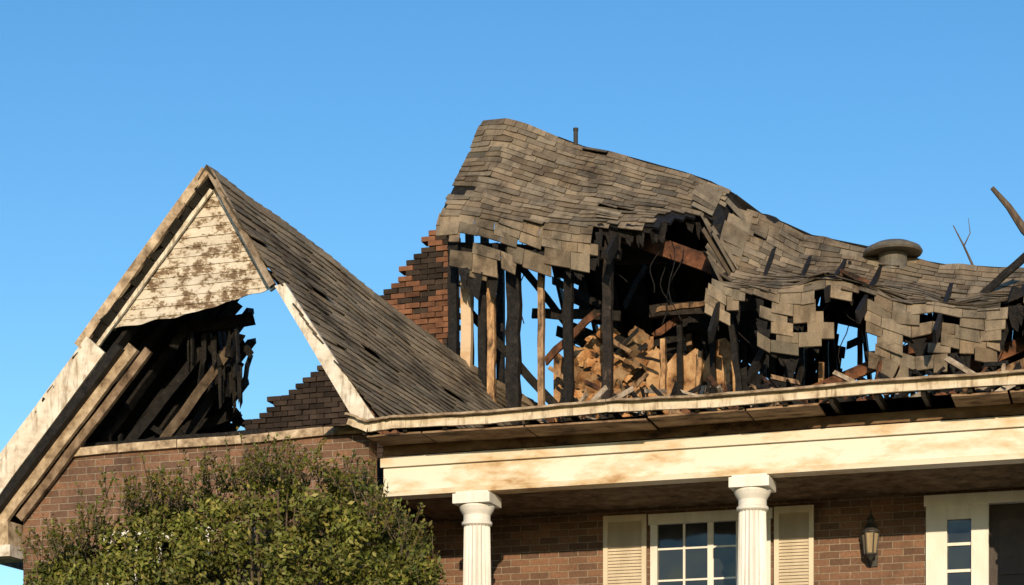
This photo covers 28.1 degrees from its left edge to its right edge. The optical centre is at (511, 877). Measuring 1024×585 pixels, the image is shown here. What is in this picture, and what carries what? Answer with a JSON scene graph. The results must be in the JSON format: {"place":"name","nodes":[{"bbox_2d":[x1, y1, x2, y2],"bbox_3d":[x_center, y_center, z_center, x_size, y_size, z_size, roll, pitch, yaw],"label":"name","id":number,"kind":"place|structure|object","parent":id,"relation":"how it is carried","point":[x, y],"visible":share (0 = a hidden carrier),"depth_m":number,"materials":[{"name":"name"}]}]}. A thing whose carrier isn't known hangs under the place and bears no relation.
{"place":"outdoors","nodes":[
{"label":"outdoors","id":0,"kind":"place"},
{"bbox_2d":[103,526,212,584],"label":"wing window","id":1,"kind":"structure","parent":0,"point":[138,541],"depth_m":21.27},
{"bbox_2d":[452,490,500,584],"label":"porch column","id":2,"kind":"structure","parent":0,"point":[477,507],"depth_m":20.54,"materials":[{"name":"white wood"}]},
{"bbox_2d":[0,0,1023,584],"label":"sky","id":3,"kind":"structure","parent":0,"point":[354,123],"materials":[{"name":"blue"}]},
{"bbox_2d":[399,463,1023,520],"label":"porch ceiling","id":4,"kind":"structure","parent":0,"point":[937,480],"depth_m":20.68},
{"bbox_2d":[729,473,775,584],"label":"porch column","id":5,"kind":"structure","parent":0,"point":[752,492],"depth_m":19.70,"materials":[{"name":"white wood"}]},
{"bbox_2d":[380,415,1023,500],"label":"porch beam","id":6,"kind":"structure","parent":5,"relation":"on","point":[918,445],"depth_m":19.83,"materials":[{"name":"beige wood"}]},
{"bbox_2d":[345,369,1023,456],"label":"porch eave","id":7,"kind":"object","parent":6,"relation":"on","point":[533,432],"visible":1,"depth_m":19.54,"materials":[{"name":"beige wood"}]},
{"bbox_2d":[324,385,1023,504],"bbox_3d":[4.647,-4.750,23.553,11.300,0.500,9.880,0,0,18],"label":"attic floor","id":8,"kind":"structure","parent":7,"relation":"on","point":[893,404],"depth_m":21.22,"materials":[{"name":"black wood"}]},
{"bbox_2d":[553,333,817,421],"bbox_3d":[5.432,-5.939,24.878,10.600,1.878,2.080,0,0,18],"label":"scorched plaster partition","id":9,"kind":"object","parent":8,"relation":"on","point":[723,356],"visible":0.08,"depth_m":24.88,"materials":[{"name":"beige paint"}]},
{"bbox_2d":[444,132,1023,400],"bbox_3d":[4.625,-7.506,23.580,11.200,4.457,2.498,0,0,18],"label":"roof deck","id":10,"kind":"structure","parent":8,"relation":"on","point":[614,234],"depth_m":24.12,"materials":[{"name":"black wood"}]},
{"bbox_2d":[573,127,577,144],"bbox_3d":[0.807,-9.345,25.938,0.070,0.290,0.067,0,0,18],"label":"vent pipe","id":11,"kind":"object","parent":10,"relation":"on","point":[575,135],"visible":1,"depth_m":25.91,"materials":[{"name":"metal"}]},
{"bbox_2d":[436,118,1023,377],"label":"roof shingles","id":12,"kind":"object","parent":10,"relation":"on","point":[505,200],"visible":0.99,"depth_m":24.47,"materials":[{"name":"wood"}]},
{"bbox_2d":[521,241,1023,385],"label":"dangling wires","id":13,"kind":"object","parent":10,"relation":"hanging from","point":[671,302],"visible":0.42,"depth_m":24.22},
{"bbox_2d":[863,239,922,268],"bbox_3d":[4.568,-7.445,24.563,0.710,0.370,0.710,0,0,18],"label":"roof vent","id":14,"kind":"object","parent":10,"relation":"on","point":[893,251],"visible":0.91,"depth_m":24.40,"materials":[{"name":"grey metal"}]},
{"bbox_2d":[447,232,1023,424],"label":"charred studs and rafters","id":15,"kind":"object","parent":8,"relation":"on","point":[494,333],"visible":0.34,"depth_m":24.70,"materials":[{"name":"black wood"}]},
{"bbox_2d":[538,324,1021,422],"bbox_3d":[4.385,-5.909,22.973,8.772,2.043,3.130,0,0,18],"label":"attic debris","id":16,"kind":"object","parent":8,"relation":"on","point":[628,383],"visible":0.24,"depth_m":24.56,"materials":[{"name":"wood"}]},
{"bbox_3d":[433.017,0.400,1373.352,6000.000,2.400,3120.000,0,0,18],"label":"ground","id":17,"kind":"structure","parent":0,"visible":0},
{"bbox_2d":[23,434,376,584],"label":"wing brick wall","id":18,"kind":"structure","parent":17,"relation":"on","point":[60,498],"depth_m":21.36,"materials":[{"name":"brown brick"}]},
{"bbox_2d":[0,521,22,569],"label":"eave return","id":19,"kind":"object","parent":18,"relation":"attached to","point":[11,542],"visible":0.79,"depth_m":21.64,"materials":[{"name":"beige wood"}]},
{"bbox_2d":[0,180,255,524],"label":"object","id":20,"kind":"structure","parent":18,"relation":"on","point":[140,391],"depth_m":22.43,"materials":[{"name":"black wood"}]},
{"bbox_2d":[14,177,242,516],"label":"wing roof left shingles","id":21,"kind":"object","parent":20,"relation":"on","point":[236,308],"visible":0.15,"depth_m":22.57,"materials":[{"name":"black wood"}]},
{"bbox_2d":[65,312,291,448],"bbox_3d":[-3.449,-5.204,22.331,2.631,1.519,1.818,0,0,18],"label":"burnt gable framing","id":22,"kind":"object","parent":18,"relation":"attached to","point":[219,348],"visible":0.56,"depth_m":21.78,"materials":[{"name":"black wood"}]},
{"bbox_2d":[112,188,268,330],"bbox_3d":[-3.376,-6.442,21.147,2.042,1.492,0.034,0,0,18],"label":"gable siding","id":23,"kind":"object","parent":22,"relation":"attached to","point":[207,262],"visible":0.95,"depth_m":21.08,"materials":[{"name":"white wood"}]},
{"bbox_2d":[0,167,374,521],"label":"gable rake boards","id":24,"kind":"object","parent":18,"relation":"attached to","point":[89,374],"visible":1,"depth_m":21.29,"materials":[{"name":"white wood"}]},
{"bbox_2d":[58,425,362,457],"bbox_3d":[-3.103,-4.490,21.194,3.443,0.134,0.268,0,0,18],"label":"wing wall plate board","id":25,"kind":"object","parent":18,"relation":"on","point":[316,432],"visible":0.73,"depth_m":21.05,"materials":[{"name":"beige wood"}]},
{"bbox_2d":[241,230,460,485],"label":"brick parapet","id":26,"kind":"structure","parent":18,"relation":"attached to","point":[417,294],"depth_m":27.76,"materials":[{"name":"brown brick"}]},
{"bbox_2d":[238,212,504,431],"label":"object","id":27,"kind":"structure","parent":18,"relation":"on","point":[366,349],"depth_m":21.48,"materials":[{"name":"black wood"}]},
{"bbox_2d":[206,167,537,452],"bbox_3d":[-1.026,-5.816,23.391,2.414,2.804,6.200,0,0,18],"label":"gable roof","id":28,"kind":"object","parent":27,"relation":"on","point":[352,321],"visible":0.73,"depth_m":21.89,"materials":[{"name":"wood"}]},
{"bbox_2d":[198,164,537,405],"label":"wing ridge caps","id":29,"kind":"object","parent":28,"relation":"on","point":[361,284],"visible":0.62,"depth_m":22.87,"materials":[{"name":"wood"}]},
{"bbox_2d":[15,427,447,584],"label":"bush","id":30,"kind":"object","parent":17,"relation":"on","point":[349,531],"visible":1,"depth_m":19.00,"materials":[{"name":"green plant"}]},
{"bbox_2d":[377,484,428,563],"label":"brick wall","id":31,"kind":"structure","parent":17,"relation":"on","point":[413,511],"depth_m":22.09,"materials":[{"name":"brown brick"}]},
{"bbox_2d":[395,415,1023,584],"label":"brick walls","id":32,"kind":"structure","parent":17,"relation":"on","point":[558,549],"depth_m":21.62,"materials":[{"name":"brown brick"}]},
{"bbox_2d":[603,505,813,584],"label":"window shutters","id":33,"kind":"object","parent":32,"relation":"attached to","point":[624,549],"depth_m":21.21,"materials":[{"name":"beige wood"}]},
{"bbox_2d":[648,508,772,584],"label":"porch window","id":34,"kind":"structure","parent":32,"relation":"attached to","point":[694,548],"depth_m":21.51,"materials":[{"name":"white glass"}]},
{"bbox_2d":[861,509,879,566],"bbox_3d":[3.653,-3.460,20.832,0.190,0.560,0.263,0,0,18],"label":"wall lantern","id":35,"kind":"object","parent":32,"relation":"attached to","point":[870,532],"depth_m":20.76,"materials":[{"name":"metal"}]},
{"bbox_2d":[924,490,1023,584],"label":"front door","id":36,"kind":"structure","parent":32,"relation":"attached to","point":[974,538],"depth_m":20.65,"materials":[{"name":"white wood"}]},
{"bbox_2d":[953,186,1023,264],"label":"bare tree","id":37,"kind":"object","parent":17,"relation":"on","point":[1015,216],"visible":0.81,"depth_m":33.09,"materials":[{"name":"brown plant"}]}
]}

